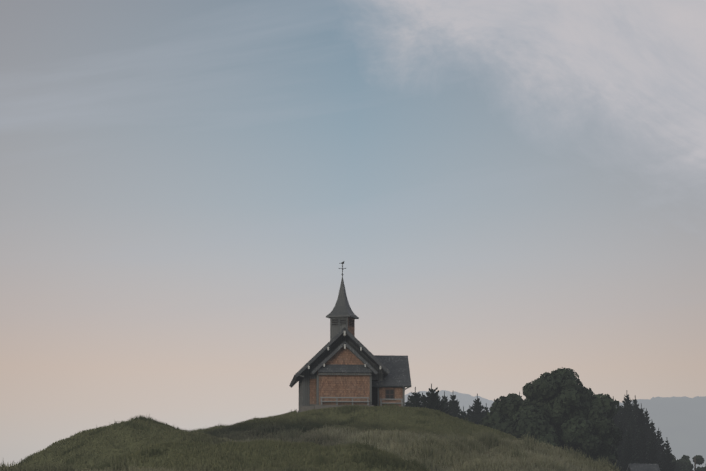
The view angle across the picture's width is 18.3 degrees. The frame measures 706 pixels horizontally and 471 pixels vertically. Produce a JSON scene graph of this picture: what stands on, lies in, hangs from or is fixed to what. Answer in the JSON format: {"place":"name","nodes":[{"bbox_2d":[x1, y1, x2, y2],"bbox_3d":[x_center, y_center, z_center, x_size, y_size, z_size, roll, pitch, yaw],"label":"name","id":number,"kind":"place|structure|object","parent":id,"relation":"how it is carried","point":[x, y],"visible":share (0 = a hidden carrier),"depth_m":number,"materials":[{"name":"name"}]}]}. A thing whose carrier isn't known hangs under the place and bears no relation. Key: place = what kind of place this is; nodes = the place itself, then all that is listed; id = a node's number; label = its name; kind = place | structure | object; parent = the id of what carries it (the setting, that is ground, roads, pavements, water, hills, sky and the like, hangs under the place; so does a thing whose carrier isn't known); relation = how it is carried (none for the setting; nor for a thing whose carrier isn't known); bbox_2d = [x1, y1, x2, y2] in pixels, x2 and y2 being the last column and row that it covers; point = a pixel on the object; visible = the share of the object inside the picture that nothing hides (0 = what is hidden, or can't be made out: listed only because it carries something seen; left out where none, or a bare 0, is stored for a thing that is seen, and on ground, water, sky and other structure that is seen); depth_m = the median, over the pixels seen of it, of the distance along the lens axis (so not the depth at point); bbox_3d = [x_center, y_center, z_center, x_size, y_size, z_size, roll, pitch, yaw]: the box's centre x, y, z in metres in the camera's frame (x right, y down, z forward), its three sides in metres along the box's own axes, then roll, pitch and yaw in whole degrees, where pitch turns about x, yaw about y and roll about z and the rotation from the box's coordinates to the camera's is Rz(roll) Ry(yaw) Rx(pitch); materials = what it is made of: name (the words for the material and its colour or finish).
{"place":"outdoors","nodes":[
{"label":"outdoors","id":0,"kind":"place"},
{"bbox_2d":[0,403,620,470],"bbox_3d":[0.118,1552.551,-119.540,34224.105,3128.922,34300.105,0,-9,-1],"label":"ground","id":1,"kind":"structure","parent":0,"point":[176,438],"depth_m":134.32,"materials":[{"name":"green plant"}]},
{"bbox_2d":[298,405,403,411],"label":"foundation","id":2,"kind":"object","parent":1,"relation":"on","point":[304,408],"depth_m":160.06,"materials":[{"name":"grey stone"}]},
{"bbox_2d":[299,334,404,408],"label":"chapel walls","id":3,"kind":"structure","parent":1,"relation":"on","point":[314,388],"depth_m":160.60,"materials":[{"name":"brown wood"}]},
{"bbox_2d":[289,327,410,387],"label":"chapel roofs","id":4,"kind":"structure","parent":3,"relation":"on","point":[394,369],"depth_m":160.68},
{"bbox_2d":[308,331,380,368],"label":"chapel pendants","id":5,"kind":"object","parent":4,"relation":"attached to","point":[344,348],"visible":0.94,"depth_m":160.31,"materials":[{"name":"grey wood"}]},
{"bbox_2d":[299,373,409,389],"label":"chapel trim","id":6,"kind":"structure","parent":3,"relation":"attached to","point":[367,374],"depth_m":160.13,"materials":[{"name":"grey wood"}]},
{"bbox_2d":[372,380,377,405],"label":"door","id":7,"kind":"structure","parent":3,"relation":"in","point":[374,396],"depth_m":161.59,"materials":[{"name":"black wood"}]},
{"bbox_2d":[385,389,394,398],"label":"chapel window","id":8,"kind":"structure","parent":3,"relation":"in","point":[389,393],"depth_m":161.66,"materials":[{"name":"black glass"}]},
{"bbox_2d":[406,387,426,407],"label":"conifer tree","id":9,"kind":"object","parent":1,"relation":"on","point":[415,400],"visible":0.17,"depth_m":229.71,"materials":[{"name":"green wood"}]},
{"bbox_2d":[421,384,448,413],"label":"conifer tree","id":10,"kind":"object","parent":1,"relation":"on","point":[431,398],"visible":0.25,"depth_m":233.55,"materials":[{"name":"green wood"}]},
{"bbox_2d":[436,395,451,415],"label":"conifer tree","id":11,"kind":"object","parent":1,"relation":"on","point":[438,399],"depth_m":241.53,"materials":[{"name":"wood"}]},
{"bbox_2d":[441,391,448,406],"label":"spruce","id":12,"kind":"object","parent":1,"relation":"on","point":[445,398],"visible":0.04,"depth_m":289.91,"materials":[{"name":"green plant"}]},
{"bbox_2d":[448,404,454,416],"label":"spruce","id":13,"kind":"object","parent":1,"relation":"on","point":[451,413],"visible":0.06,"depth_m":267.87,"materials":[{"name":"green plant"}]},
{"bbox_2d":[446,395,460,416],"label":"spruce","id":14,"kind":"object","parent":1,"relation":"on","point":[455,407],"visible":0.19,"depth_m":277.70,"materials":[{"name":"green plant"}]},
{"bbox_2d":[460,406,468,420],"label":"spruce","id":15,"kind":"object","parent":1,"relation":"on","point":[463,413],"visible":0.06,"depth_m":271.67,"materials":[{"name":"green plant"}]},
{"bbox_2d":[469,411,479,424],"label":"spruce","id":16,"kind":"object","parent":1,"relation":"on","point":[472,419],"visible":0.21,"depth_m":261.53,"materials":[{"name":"green plant"}]},
{"bbox_2d":[468,394,483,421],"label":"spruce","id":17,"kind":"object","parent":1,"relation":"on","point":[477,408],"visible":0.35,"depth_m":279.81,"materials":[{"name":"green plant"}]},
{"bbox_2d":[483,403,489,416],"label":"spruce","id":18,"kind":"object","parent":1,"relation":"on","point":[486,411],"depth_m":287.73,"materials":[{"name":"green plant"}]},
{"bbox_2d":[507,393,522,400],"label":"broadleaf tree","id":19,"kind":"object","parent":1,"relation":"on","point":[515,396],"depth_m":238.50,"materials":[{"name":"green plant"}]},
{"bbox_2d":[479,367,622,465],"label":"trees","id":20,"kind":"object","parent":1,"relation":"on","point":[558,407],"visible":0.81,"depth_m":226.35,"materials":[{"name":"green plant"}]},
{"bbox_2d":[613,396,618,426],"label":"spruce","id":21,"kind":"object","parent":1,"relation":"on","point":[616,418],"visible":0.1,"depth_m":304.48,"materials":[{"name":"green plant"}]},
{"bbox_2d":[617,390,639,441],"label":"spruce","id":22,"kind":"object","parent":1,"relation":"on","point":[626,409],"visible":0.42,"depth_m":297.85,"materials":[{"name":"green plant"}]},
{"bbox_2d":[632,396,639,424],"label":"spruce","id":23,"kind":"object","parent":1,"relation":"on","point":[636,406],"visible":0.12,"depth_m":308.08,"materials":[{"name":"green plant"}]},
{"bbox_2d":[636,403,649,437],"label":"spruce","id":24,"kind":"object","parent":1,"relation":"on","point":[641,418],"visible":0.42,"depth_m":301.78,"materials":[{"name":"green plant"}]},
{"bbox_2d":[627,463,659,470],"bbox_3d":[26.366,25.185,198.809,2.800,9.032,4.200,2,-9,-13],"label":"roof","id":25,"kind":"structure","parent":1,"relation":"on","point":[643,467],"depth_m":199.13,"materials":[{"name":"grey wood"}]},
{"bbox_2d":[644,408,652,431],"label":"spruce","id":26,"kind":"object","parent":1,"relation":"on","point":[647,417],"visible":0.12,"depth_m":312.10,"materials":[{"name":"green plant"}]},
{"bbox_2d":[645,437,662,470],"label":"spruce","id":27,"kind":"object","parent":1,"relation":"on","point":[652,450],"visible":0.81,"depth_m":271.18,"materials":[{"name":"green plant"}]},
{"bbox_2d":[645,423,662,463],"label":"spruce","id":28,"kind":"object","parent":1,"relation":"on","point":[652,429],"visible":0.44,"depth_m":299.56,"materials":[{"name":"green plant"}]},
{"bbox_2d":[656,428,665,462],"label":"spruce","id":29,"kind":"object","parent":1,"relation":"on","point":[658,432],"visible":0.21,"depth_m":309.59,"materials":[{"name":"green plant"}]},
{"bbox_2d":[659,441,675,470],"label":"spruce","id":30,"kind":"object","parent":1,"relation":"on","point":[667,458],"visible":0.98,"depth_m":279.00,"materials":[{"name":"green plant"}]},
{"bbox_2d":[670,454,688,470],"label":"tree","id":31,"kind":"object","parent":1,"relation":"on","point":[681,465],"visible":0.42,"depth_m":328.71,"materials":[{"name":"green plant"}]},
{"bbox_2d":[677,455,705,470],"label":"tree","id":32,"kind":"object","parent":1,"relation":"on","point":[699,459],"visible":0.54,"depth_m":334.70,"materials":[{"name":"green plant"}]},
{"bbox_2d":[330,317,354,339],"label":"chapel tower","id":33,"kind":"structure","parent":0,"point":[335,331],"depth_m":162.60,"materials":[{"name":"grey wood"}]},
{"bbox_2d":[326,277,358,318],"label":"spire","id":34,"kind":"structure","parent":33,"relation":"on","point":[341,308],"depth_m":163.01,"materials":[{"name":"grey metal"}]},
{"bbox_2d":[331,318,354,326],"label":"belfry louvers","id":35,"kind":"object","parent":33,"relation":"in","point":[342,322],"visible":0.92,"depth_m":162.61,"materials":[{"name":"grey wood"}]},
{"bbox_2d":[0,0,705,465],"label":"sky","id":36,"kind":"structure","parent":0,"point":[509,193],"materials":[{"name":"blue"}]},
{"bbox_2d":[320,397,402,405],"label":"chapel benches","id":37,"kind":"object","parent":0,"point":[352,401],"visible":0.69,"depth_m":160.09,"materials":[{"name":"wood"}]},
{"bbox_2d":[405,390,705,469],"bbox_3d":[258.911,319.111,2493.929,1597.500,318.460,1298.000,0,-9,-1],"label":"distant mountains","id":38,"kind":"structure","parent":0,"point":[680,423],"depth_m":2094.45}
]}

